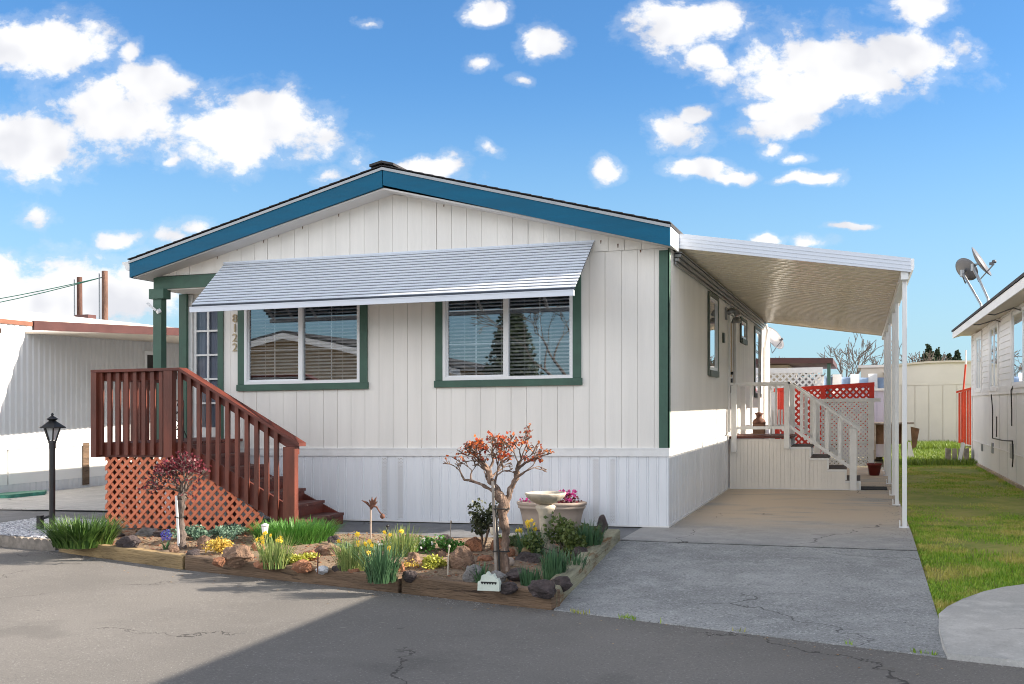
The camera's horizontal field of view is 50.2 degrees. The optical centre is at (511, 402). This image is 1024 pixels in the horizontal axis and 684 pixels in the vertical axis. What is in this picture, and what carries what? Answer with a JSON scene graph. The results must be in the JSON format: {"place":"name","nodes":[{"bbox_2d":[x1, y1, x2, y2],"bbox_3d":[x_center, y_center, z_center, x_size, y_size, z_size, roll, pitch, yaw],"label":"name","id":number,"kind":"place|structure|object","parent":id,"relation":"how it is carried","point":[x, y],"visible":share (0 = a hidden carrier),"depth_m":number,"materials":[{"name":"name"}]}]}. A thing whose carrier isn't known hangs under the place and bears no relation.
{"place":"outdoors","nodes":[
{"label":"outdoors","id":0,"kind":"place"},
{"bbox_2d":[0,480,157,510],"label":"back path","id":1,"kind":"structure","parent":0,"point":[88,498],"depth_m":18.44,"materials":[{"name":"concrete"}]},
{"bbox_2d":[0,490,46,497],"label":"green tarp","id":2,"kind":"object","parent":1,"relation":"on","point":[21,494],"visible":1,"depth_m":19.80,"materials":[{"name":"plastic"}]},
{"bbox_2d":[0,517,174,538],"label":"pebbles","id":3,"kind":"object","parent":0,"point":[22,528],"visible":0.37,"depth_m":13.64,"materials":[{"name":"gravel"}]},
{"bbox_2d":[36,413,65,529],"bbox_3d":[-5.661,0.859,13.448,0.325,1.470,0.332,0,0,18],"label":"lamp post","id":4,"kind":"object","parent":3,"relation":"on","point":[52,426],"visible":0.91,"depth_m":13.41,"materials":[{"name":"black metal"}]},
{"bbox_2d":[0,509,213,552],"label":"parking pad","id":5,"kind":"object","parent":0,"point":[6,515],"visible":0.06,"depth_m":15.89,"materials":[{"name":"concrete"}]},
{"bbox_2d":[111,528,570,584],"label":"planter soil","id":6,"kind":"structure","parent":0,"point":[442,570],"depth_m":11.00,"materials":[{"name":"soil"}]},
{"bbox_2d":[28,512,136,548],"bbox_3d":[-4.734,1.394,11.983,1.207,0.361,1.278,0,0,18],"label":"lily clump","id":7,"kind":"object","parent":6,"relation":"on","point":[79,534],"visible":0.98,"depth_m":11.79,"materials":[{"name":"plant"}]},
{"bbox_2d":[115,535,140,547],"bbox_3d":[-4.098,1.494,11.649,0.292,0.175,0.221,0,0,18],"label":"rock","id":8,"kind":"object","parent":6,"relation":"on","point":[130,541],"visible":0.81,"depth_m":11.57,"materials":[{"name":"stone"}]},
{"bbox_2d":[135,527,158,535],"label":"rock","id":9,"kind":"object","parent":6,"relation":"on","point":[146,531],"visible":0.59,"depth_m":12.57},
{"bbox_2d":[160,529,171,549],"bbox_3d":[-3.635,1.438,11.513,0.154,0.218,0.208,0,0,-13],"label":"hyacinth","id":10,"kind":"object","parent":6,"relation":"on","point":[167,544],"visible":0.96,"depth_m":11.49,"materials":[{"name":"purple plant"}]},
{"bbox_2d":[138,447,211,548],"bbox_3d":[-3.480,0.995,11.417,0.765,1.094,0.635,0,0,2],"label":"tree","id":11,"kind":"object","parent":6,"relation":"on","point":[187,464],"visible":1,"depth_m":11.40,"materials":[{"name":"red plant"}]},
{"bbox_2d":[167,524,237,539],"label":"creeping shrub","id":12,"kind":"object","parent":6,"relation":"on","point":[193,531],"visible":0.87,"depth_m":12.03,"materials":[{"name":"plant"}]},
{"bbox_2d":[197,535,211,549],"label":"rock","id":13,"kind":"object","parent":6,"relation":"on","point":[203,539],"visible":0.5,"depth_m":11.37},
{"bbox_2d":[201,536,233,553],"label":"succulent bush","id":14,"kind":"object","parent":6,"relation":"on","point":[218,544],"visible":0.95,"depth_m":11.02,"materials":[{"name":"yellow plant"}]},
{"bbox_2d":[212,557,225,566],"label":"rock","id":15,"kind":"object","parent":6,"relation":"on","point":[219,561],"visible":1,"depth_m":10.24,"materials":[{"name":"red stone"}]},
{"bbox_2d":[219,523,248,535],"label":"creeping shrub","id":16,"kind":"object","parent":6,"relation":"on","point":[235,527],"visible":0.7,"depth_m":12.35,"materials":[{"name":"green plant"}]},
{"bbox_2d":[222,545,253,568],"bbox_3d":[-2.607,1.468,10.385,0.294,0.229,0.271,0,0,-21],"label":"rock","id":17,"kind":"object","parent":6,"relation":"on","point":[237,557],"visible":0.94,"depth_m":10.32,"materials":[{"name":"stone"}]},
{"bbox_2d":[250,531,301,569],"bbox_3d":[-2.180,1.343,10.062,0.557,0.364,0.513,0,0,18],"label":"daffodil clump","id":18,"kind":"object","parent":6,"relation":"on","point":[275,552],"visible":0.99,"depth_m":10.01,"materials":[{"name":"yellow plant"}]},
{"bbox_2d":[240,515,344,545],"bbox_3d":[-2.363,1.397,11.990,1.250,0.283,1.222,0,0,18],"label":"grass mound","id":19,"kind":"object","parent":6,"relation":"on","point":[311,532],"depth_m":11.74,"materials":[{"name":"plant"}]},
{"bbox_2d":[280,552,319,564],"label":"groundcover","id":20,"kind":"object","parent":6,"relation":"on","point":[296,557],"visible":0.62,"depth_m":10.17,"materials":[{"name":"yellow plant"}]},
{"bbox_2d":[291,559,312,572],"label":"rock","id":21,"kind":"object","parent":6,"relation":"on","point":[302,566],"visible":1,"depth_m":9.82,"materials":[{"name":"red stone"}]},
{"bbox_2d":[315,543,340,555],"bbox_3d":[-1.813,1.463,10.784,0.282,0.166,0.188,0,0,-4],"label":"rock","id":22,"kind":"object","parent":6,"relation":"on","point":[326,548],"visible":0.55,"depth_m":10.71,"materials":[{"name":"stone"}]},
{"bbox_2d":[112,529,559,584],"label":"stone chips","id":23,"kind":"object","parent":6,"relation":"on","point":[150,538],"visible":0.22,"depth_m":11.31,"materials":[{"name":"stone"}]},
{"bbox_2d":[330,531,377,571],"bbox_3d":[-1.411,1.331,9.763,0.550,0.366,0.638,0,0,18],"label":"daffodil clump","id":24,"kind":"object","parent":6,"relation":"on","point":[346,560],"visible":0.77,"depth_m":9.66,"materials":[{"name":"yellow plant"}]},
{"bbox_2d":[362,497,384,539],"bbox_3d":[-1.513,1.280,11.892,0.278,0.516,0.054,0,0,18],"label":"metal sculpture","id":25,"kind":"object","parent":6,"relation":"on","point":[372,504],"visible":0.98,"depth_m":11.89,"materials":[{"name":"brown metal"}]},
{"bbox_2d":[348,537,413,583],"bbox_3d":[-1.106,1.315,9.181,0.592,0.388,0.599,0,0,18],"label":"daffodil clump","id":26,"kind":"object","parent":6,"relation":"on","point":[381,569],"visible":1,"depth_m":9.10,"materials":[{"name":"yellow plant"}]},
{"bbox_2d":[378,524,428,556],"bbox_3d":[-1.047,1.340,10.663,0.529,0.348,0.626,0,0,18],"label":"daffodil clump","id":27,"kind":"object","parent":6,"relation":"on","point":[403,540],"visible":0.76,"depth_m":10.56,"materials":[{"name":"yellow plant"}]},
{"bbox_2d":[402,570,416,582],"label":"rock","id":28,"kind":"object","parent":6,"relation":"on","point":[408,576],"visible":1,"depth_m":9.19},
{"bbox_2d":[377,534,443,553],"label":"white flowers","id":29,"kind":"object","parent":6,"relation":"on","point":[427,543],"visible":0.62,"depth_m":10.91,"materials":[{"name":"grey plant"}]},
{"bbox_2d":[407,552,420,563],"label":"rock","id":30,"kind":"object","parent":6,"relation":"on","point":[415,557],"visible":0.56,"depth_m":9.98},
{"bbox_2d":[422,553,447,568],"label":"groundcover","id":31,"kind":"object","parent":6,"relation":"on","point":[433,562],"visible":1,"depth_m":9.74,"materials":[{"name":"yellow plant"}]},
{"bbox_2d":[437,538,465,552],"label":"white flowers","id":32,"kind":"object","parent":6,"relation":"on","point":[442,544],"visible":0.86,"depth_m":10.87,"materials":[{"name":"grey plant"}]},
{"bbox_2d":[449,545,474,569],"bbox_3d":[-0.449,1.416,9.757,0.252,0.286,0.190,0,0,18],"label":"rock","id":33,"kind":"object","parent":6,"relation":"on","point":[461,557],"visible":0.78,"depth_m":9.69,"materials":[{"name":"stone"}]},
{"bbox_2d":[462,564,481,581],"bbox_3d":[-0.316,1.436,8.971,0.186,0.226,0.116,0,0,18],"label":"rock","id":34,"kind":"object","parent":6,"relation":"on","point":[468,576],"visible":0.6,"depth_m":8.93,"materials":[{"name":"stone"}]},
{"bbox_2d":[465,537,482,550],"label":"rock","id":35,"kind":"object","parent":6,"relation":"on","point":[473,544],"visible":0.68,"depth_m":10.88,"materials":[{"name":"red stone"}]},
{"bbox_2d":[464,562,488,582],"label":"leaf clump","id":36,"kind":"object","parent":6,"relation":"on","point":[481,573],"visible":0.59,"depth_m":8.86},
{"bbox_2d":[466,498,498,549],"bbox_3d":[-0.271,1.210,10.862,0.396,0.522,0.258,0,0,18],"label":"dark shrub","id":37,"kind":"object","parent":6,"relation":"on","point":[484,521],"visible":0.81,"depth_m":10.85,"materials":[{"name":"green plant"}]},
{"bbox_2d":[477,571,500,590],"bbox_3d":[-0.178,1.404,8.601,0.183,0.151,0.053,0,0,18],"label":"garden ornament","id":38,"kind":"object","parent":6,"relation":"on","point":[488,581],"visible":1,"depth_m":8.58,"materials":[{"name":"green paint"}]},
{"bbox_2d":[443,423,553,573],"bbox_3d":[-0.131,0.826,9.503,1.010,1.316,0.465,0,0,18],"label":"tree","id":39,"kind":"object","parent":6,"relation":"on","point":[503,507],"visible":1,"depth_m":9.46,"materials":[{"name":"orange plant"}]},
{"bbox_2d":[505,568,529,581],"bbox_3d":[0.055,1.448,9.159,0.253,0.123,0.164,0,0,18],"label":"rock","id":40,"kind":"object","parent":6,"relation":"on","point":[513,574],"visible":0.6,"depth_m":9.12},
{"bbox_2d":[515,551,542,562],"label":"rock","id":41,"kind":"object","parent":6,"relation":"on","point":[525,556],"visible":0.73,"depth_m":10.09,"materials":[{"name":"stone"}]},
{"bbox_2d":[518,565,544,585],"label":"leaf clump","id":42,"kind":"object","parent":6,"relation":"on","point":[526,578],"visible":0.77,"depth_m":8.84,"materials":[{"name":"plant"}]},
{"bbox_2d":[510,518,553,554],"bbox_3d":[0.152,1.302,10.538,0.528,0.391,0.502,0,0,-8],"label":"daffodil clump","id":43,"kind":"object","parent":6,"relation":"on","point":[518,537],"visible":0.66,"depth_m":10.49,"materials":[{"name":"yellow plant"}]},
{"bbox_2d":[528,579,556,598],"bbox_3d":[0.233,1.438,8.440,0.221,0.153,0.205,0,0,18],"label":"rock","id":44,"kind":"object","parent":6,"relation":"on","point":[544,588],"visible":1,"depth_m":8.37,"materials":[{"name":"stone"}]},
{"bbox_2d":[525,491,565,552],"bbox_3d":[0.331,1.184,10.820,0.410,0.596,0.410,0,0,18],"label":"bird bath","id":45,"kind":"object","parent":6,"relation":"on","point":[545,501],"visible":0.85,"depth_m":10.75,"materials":[{"name":"stone"}]},
{"bbox_2d":[536,546,571,579],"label":"leaf clump","id":46,"kind":"object","parent":6,"relation":"on","point":[553,564],"visible":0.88,"depth_m":9.17,"materials":[{"name":"plant"}]},
{"bbox_2d":[521,511,587,557],"bbox_3d":[0.444,1.273,10.449,0.572,0.437,0.602,0,0,43],"label":"leafy shrub","id":47,"kind":"object","parent":6,"relation":"on","point":[568,536],"visible":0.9,"depth_m":10.40,"materials":[{"name":"green plant"}]},
{"bbox_2d":[550,576,572,591],"bbox_3d":[0.402,1.447,8.722,0.136,0.134,0.166,0,0,-39],"label":"rock","id":48,"kind":"object","parent":6,"relation":"on","point":[564,583],"visible":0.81,"depth_m":8.67,"materials":[{"name":"stone"}]},
{"bbox_2d":[563,549,589,569],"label":"leaf clump","id":49,"kind":"object","parent":6,"relation":"on","point":[575,559],"visible":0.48,"depth_m":9.57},
{"bbox_2d":[550,529,619,606],"bbox_3d":[0.675,1.468,10.058,0.155,0.250,3.205,0,0,14],"label":"landscape timber","id":50,"kind":"object","parent":6,"relation":"on","point":[576,574],"visible":0.62,"depth_m":9.94,"materials":[{"name":"wood"}]},
{"bbox_2d":[573,520,608,546],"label":"leaf clump","id":51,"kind":"object","parent":6,"relation":"on","point":[591,539],"visible":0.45,"depth_m":10.59,"materials":[{"name":"plant"}]},
{"bbox_2d":[120,517,639,539],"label":"walkway","id":52,"kind":"structure","parent":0,"point":[457,530],"depth_m":13.00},
{"bbox_2d":[91,368,343,530],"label":"front deck","id":53,"kind":"structure","parent":52,"relation":"on","point":[234,473],"depth_m":12.94,"materials":[{"name":"red wood"}]},
{"bbox_2d":[517,489,586,530],"bbox_3d":[0.460,1.231,12.694,0.840,0.479,0.521,0,0,18],"label":"flower pot","id":54,"kind":"object","parent":52,"relation":"on","point":[569,507],"visible":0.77,"depth_m":12.54,"materials":[{"name":"ceramic"}]},
{"bbox_2d":[597,515,607,532],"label":"rock","id":55,"kind":"object","parent":52,"relation":"on","point":[601,518],"visible":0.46,"depth_m":12.28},
{"bbox_2d":[0,547,1023,683],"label":"road","id":56,"kind":"structure","parent":0,"point":[65,620],"depth_m":7.32,"materials":[{"name":"asphalt"}]},
{"bbox_2d":[59,544,186,569],"bbox_3d":[-4.148,1.600,11.609,2.357,0.165,0.127,0,0,39],"label":"landscape timber","id":57,"kind":"object","parent":56,"relation":"on","point":[149,557],"visible":0.72,"depth_m":11.36,"materials":[{"name":"wood"}]},
{"bbox_2d":[185,555,402,592],"bbox_3d":[-2.069,1.566,10.099,2.713,0.176,0.126,0,0,34],"label":"landscape timber","id":58,"kind":"object","parent":56,"relation":"on","point":[330,577],"visible":0.58,"depth_m":9.96,"materials":[{"name":"wood"}]},
{"bbox_2d":[402,575,559,609],"bbox_3d":[-0.280,1.538,8.907,1.503,0.165,0.134,0,0,34],"label":"landscape timber","id":59,"kind":"object","parent":56,"relation":"on","point":[457,589],"visible":0.71,"depth_m":8.87,"materials":[{"name":"wood"}]},
{"bbox_2d":[500,581,517,594],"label":"rock","id":60,"kind":"object","parent":59,"relation":"on","point":[508,588],"visible":0.97,"depth_m":8.57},
{"bbox_2d":[1,478,1021,670],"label":"grit","id":61,"kind":"object","parent":56,"relation":"on","point":[548,610],"visible":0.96,"depth_m":8.86,"materials":[{"name":"gravel"}]},
{"bbox_2d":[0,0,1023,378],"label":"sky","id":62,"kind":"structure","parent":0,"point":[129,128],"materials":[{"name":"blue"}]},
{"bbox_2d":[237,444,883,527],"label":"yard","id":63,"kind":"structure","parent":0,"point":[880,461],"depth_m":14.98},
{"bbox_2d":[74,277,82,316],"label":"utility pole","id":64,"kind":"object","parent":63,"relation":"on","point":[79,301],"visible":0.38,"depth_m":46.38,"materials":[{"name":"brown wood"}]},
{"bbox_2d":[0,309,178,492],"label":"house","id":65,"kind":"structure","parent":63,"relation":"on","point":[49,363],"depth_m":21.20,"materials":[{"name":"beige"}]},
{"bbox_2d":[143,351,152,367],"bbox_3d":[-7.963,-0.662,24.321,0.045,0.950,0.713,0,0,18],"label":"window","id":66,"kind":"structure","parent":65,"relation":"in","point":[147,355],"depth_m":24.06,"materials":[{"name":"white metal"}]},
{"bbox_2d":[98,271,107,319],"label":"utility pole","id":67,"kind":"object","parent":63,"relation":"on","point":[104,295],"visible":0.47,"depth_m":43.59,"materials":[{"name":"brown wood"}]},
{"bbox_2d":[0,277,101,302],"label":"power line","id":68,"kind":"object","parent":67,"relation":"attached to","point":[48,289],"visible":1,"depth_m":44.27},
{"bbox_2d":[122,160,769,527],"bbox_3d":[0.642,-0.715,20.494,7.530,4.506,16.070,0,0,18],"label":"mobile home","id":69,"kind":"object","parent":63,"relation":"on","point":[390,336],"visible":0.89,"depth_m":13.60,"materials":[{"name":"beige"}]},
{"bbox_2d":[188,295,217,437],"bbox_3d":[-4.091,-0.494,15.220,0.930,2.062,0.138,0,0,18],"label":"porch door","id":70,"kind":"structure","parent":69,"relation":"in","point":[202,326],"depth_m":15.33,"materials":[{"name":"white paint"}]},
{"bbox_2d":[236,305,368,390],"bbox_3d":[-2.708,-0.907,14.193,1.900,1.509,0.165,0,0,18],"label":"window","id":71,"kind":"structure","parent":69,"relation":"in","point":[244,382],"depth_m":14.19,"materials":[{"name":"green paint"}]},
{"bbox_2d":[434,274,582,387],"bbox_3d":[-0.046,-0.942,13.341,1.890,1.509,0.165,0,0,18],"label":"window","id":72,"kind":"structure","parent":69,"relation":"in","point":[442,378],"depth_m":13.33,"materials":[{"name":"green paint"}]},
{"bbox_2d":[708,291,718,377],"bbox_3d":[2.987,-1.010,16.479,0.165,1.240,1.130,0,0,18],"label":"window","id":73,"kind":"structure","parent":69,"relation":"in","point":[713,301],"depth_m":16.47,"materials":[{"name":"glass"}]},
{"bbox_2d":[728,314,736,432],"bbox_3d":[3.788,-0.540,18.810,0.110,2.080,1.000,0,0,18],"label":"side door","id":74,"kind":"structure","parent":69,"relation":"in","point":[730,325],"depth_m":18.38,"materials":[{"name":"white paint"}]},
{"bbox_2d":[740,317,747,344],"bbox_3d":[4.337,-1.350,20.698,0.165,0.480,1.130,0,0,18],"label":"window","id":75,"kind":"structure","parent":69,"relation":"in","point":[743,326],"depth_m":20.62,"materials":[{"name":"glass"}]},
{"bbox_2d":[754,326,761,397],"bbox_3d":[5.233,-0.860,23.498,0.165,1.500,1.450,0,0,18],"label":"window","id":76,"kind":"structure","parent":69,"relation":"in","point":[757,332],"depth_m":23.59,"materials":[{"name":"glass"}]},
{"bbox_2d":[770,367,822,453],"bbox_3d":[7.662,0.246,29.740,1.532,2.417,0.080,0,0,18],"label":"white lattice fence","id":77,"kind":"object","parent":63,"relation":"on","point":[790,371],"visible":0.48,"depth_m":29.71,"materials":[{"name":"paint"}]},
{"bbox_2d":[770,358,836,398],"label":"maroon roof house","id":78,"kind":"structure","parent":63,"relation":"on","point":[828,364],"depth_m":33.76,"materials":[{"name":"beige"}]},
{"bbox_2d":[768,327,783,352],"bbox_3d":[8.571,-1.939,35.696,0.775,1.112,0.571,0,0,-9],"label":"satellite dish","id":79,"kind":"object","parent":78,"relation":"on","point":[776,340],"visible":0.73,"depth_m":35.83,"materials":[{"name":"grey metal"}]},
{"bbox_2d":[774,382,874,453],"bbox_3d":[7.143,0.491,25.045,2.220,1.913,0.100,0,0,18],"label":"red lattice fence","id":80,"kind":"object","parent":63,"relation":"on","point":[823,389],"visible":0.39,"depth_m":25.02,"materials":[{"name":"wood"}]},
{"bbox_2d":[796,374,883,432],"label":"blue striped building","id":81,"kind":"structure","parent":63,"relation":"on","point":[836,379],"depth_m":38.35,"materials":[{"name":"metal"}]},
{"bbox_2d":[797,333,883,378],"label":"bare tree","id":82,"kind":"object","parent":63,"relation":"on","point":[852,357],"visible":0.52,"depth_m":52.31,"materials":[{"name":"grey plant"}]},
{"bbox_2d":[839,388,883,456],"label":"lavender shed","id":83,"kind":"structure","parent":63,"relation":"on","point":[878,409],"depth_m":28.57,"materials":[{"name":"white paint"}]},
{"bbox_2d":[838,341,951,373],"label":"bare tree","id":84,"kind":"object","parent":63,"relation":"on","point":[944,356],"visible":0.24,"depth_m":52.95,"materials":[{"name":"plant"}]},
{"bbox_2d":[919,344,938,361],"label":"conifer","id":85,"kind":"object","parent":63,"relation":"on","point":[928,348],"visible":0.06,"depth_m":67.85,"materials":[{"name":"green plant"}]},
{"bbox_2d":[554,541,946,657],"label":"driveway","id":86,"kind":"structure","parent":0,"point":[861,598],"depth_m":8.78,"materials":[{"name":"concrete"}]},
{"bbox_2d":[620,540,916,550],"bbox_3d":[2.524,1.445,11.053,2.962,0.038,0.088,0,0,22],"label":"expansion joint","id":87,"kind":"object","parent":86,"relation":"on","point":[772,545],"visible":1,"depth_m":11.05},
{"bbox_2d":[621,467,916,549],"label":"carport slab","id":88,"kind":"structure","parent":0,"point":[859,519],"depth_m":13.24,"materials":[{"name":"concrete"}]},
{"bbox_2d":[675,234,913,527],"bbox_3d":[5.104,-0.294,18.541,2.700,3.424,12.581,0,0,18],"label":"carport","id":89,"kind":"object","parent":88,"relation":"on","point":[761,285],"visible":0.98,"depth_m":15.09,"materials":[{"name":"beige metal"}]},
{"bbox_2d":[729,381,860,489],"bbox_3d":[4.887,0.544,18.766,2.110,1.812,1.575,0,0,18],"label":"side porch","id":90,"kind":"object","parent":88,"relation":"on","point":[768,461],"visible":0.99,"depth_m":18.19,"materials":[{"name":"beige"}]},
{"bbox_2d":[752,412,765,433],"bbox_3d":[4.330,0.355,19.141,0.240,0.382,0.228,0,0,18],"label":"vase","id":91,"kind":"object","parent":90,"relation":"on","point":[758,420],"visible":0.97,"depth_m":19.06,"materials":[{"name":"brown ceramic"}]},
{"bbox_2d":[769,410,783,434],"bbox_3d":[4.660,0.338,19.125,0.280,0.438,0.270,0,0,18],"label":"lawn chair","id":92,"kind":"object","parent":90,"relation":"on","point":[776,419],"visible":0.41,"depth_m":19.23,"materials":[{"name":"white paint"}]},
{"bbox_2d":[810,394,880,473],"bbox_3d":[6.630,0.635,21.736,1.340,1.601,0.345,0,0,18],"label":"lattice screen","id":93,"kind":"object","parent":88,"relation":"on","point":[869,429],"visible":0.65,"depth_m":21.79,"materials":[{"name":"white paint"}]},
{"bbox_2d":[861,486,886,489],"bbox_3d":[5.979,1.412,18.062,0.420,0.017,0.650,0,0,18],"label":"door mat","id":94,"kind":"object","parent":88,"relation":"on","point":[873,487],"depth_m":17.95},
{"bbox_2d":[867,459,881,475],"bbox_3d":[7.086,1.170,21.356,0.290,0.501,0.290,0,0,18],"label":"terracotta pot","id":95,"kind":"object","parent":88,"relation":"on","point":[874,468],"visible":1,"depth_m":21.27,"materials":[{"name":"red ceramic"}]},
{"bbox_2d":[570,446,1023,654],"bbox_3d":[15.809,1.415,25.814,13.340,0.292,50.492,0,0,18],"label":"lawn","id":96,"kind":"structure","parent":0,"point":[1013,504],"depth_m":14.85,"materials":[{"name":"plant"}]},
{"bbox_2d":[858,365,883,377],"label":"beige building","id":97,"kind":"structure","parent":96,"relation":"on","point":[866,370],"depth_m":43.34,"materials":[{"name":"beige"}]},
{"bbox_2d":[874,422,913,458],"bbox_3d":[9.716,0.954,27.917,1.028,0.931,0.600,0,0,18],"label":"potting bench","id":98,"kind":"object","parent":96,"relation":"on","point":[878,432],"visible":0.27,"depth_m":28.13,"materials":[{"name":"brown wood"}]},
{"bbox_2d":[911,427,918,447],"bbox_3d":[10.249,0.885,27.773,0.212,0.555,0.050,0,0,18],"label":"plywood sheet","id":99,"kind":"object","parent":98,"relation":"on","point":[914,434],"visible":0.93,"depth_m":27.75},
{"bbox_2d":[891,439,977,465],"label":"weeds","id":100,"kind":"object","parent":96,"relation":"on","point":[930,453],"visible":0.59,"depth_m":27.86,"materials":[{"name":"plant"}]},
{"bbox_2d":[945,442,968,461],"bbox_3d":[10.515,1.165,25.792,0.500,0.481,0.530,0,0,18],"label":"wooden crate","id":101,"kind":"object","parent":96,"relation":"on","point":[961,449],"visible":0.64,"depth_m":25.66,"materials":[{"name":"grey wood"}]},
{"bbox_2d":[956,387,970,456],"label":"red gate","id":102,"kind":"structure","parent":96,"relation":"on","point":[960,417],"depth_m":26.56,"materials":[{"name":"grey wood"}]},
{"bbox_2d":[962,350,966,438],"bbox_3d":[11.157,0.049,26.931,0.102,2.689,0.044,0,0,18],"label":"marker pole","id":103,"kind":"object","parent":96,"relation":"on","point":[964,387],"visible":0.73,"depth_m":26.92,"materials":[{"name":"red paint"}]},
{"bbox_2d":[951,272,1023,489],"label":"house","id":104,"kind":"structure","parent":96,"relation":"on","point":[993,327],"depth_m":20.48,"materials":[{"name":"white wood"}]},
{"bbox_2d":[955,258,981,306],"bbox_3d":[8.961,-2.292,21.104,0.351,1.096,1.164,0,0,-1],"label":"satellite dish","id":105,"kind":"object","parent":104,"relation":"on","point":[963,269],"visible":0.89,"depth_m":21.39,"materials":[{"name":"grey metal"}]},
{"bbox_2d":[975,331,982,392],"bbox_3d":[10.415,-0.899,24.386,0.045,1.341,1.340,0,0,18],"label":"window","id":106,"kind":"structure","parent":104,"relation":"in","point":[978,336],"depth_m":24.37,"materials":[{"name":"white glass"}]},
{"bbox_2d":[971,247,996,300],"bbox_3d":[8.650,-2.321,19.999,0.436,1.113,0.912,0,0,18],"label":"satellite dish","id":107,"kind":"object","parent":104,"relation":"on","point":[979,260],"visible":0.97,"depth_m":20.06,"materials":[{"name":"grey metal"}]},
{"bbox_2d":[988,318,999,391],"bbox_3d":[9.524,-0.929,21.600,0.045,1.401,1.590,0,0,18],"label":"window","id":108,"kind":"structure","parent":104,"relation":"in","point":[993,328],"depth_m":21.58,"materials":[{"name":"white glass"}]},
{"bbox_2d":[1010,302,1023,388],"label":"window","id":109,"kind":"structure","parent":104,"relation":"in","point":[1016,316],"depth_m":18.37,"materials":[{"name":"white glass"}]},
{"bbox_2d":[883,360,970,445],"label":"arched building","id":110,"kind":"structure","parent":0,"point":[933,387],"depth_m":35.18,"materials":[{"name":"beige"}]},
{"bbox_2d":[939,584,1023,667],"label":"apron","id":111,"kind":"object","parent":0,"point":[986,627],"visible":0.74,"depth_m":7.27,"materials":[{"name":"concrete"}]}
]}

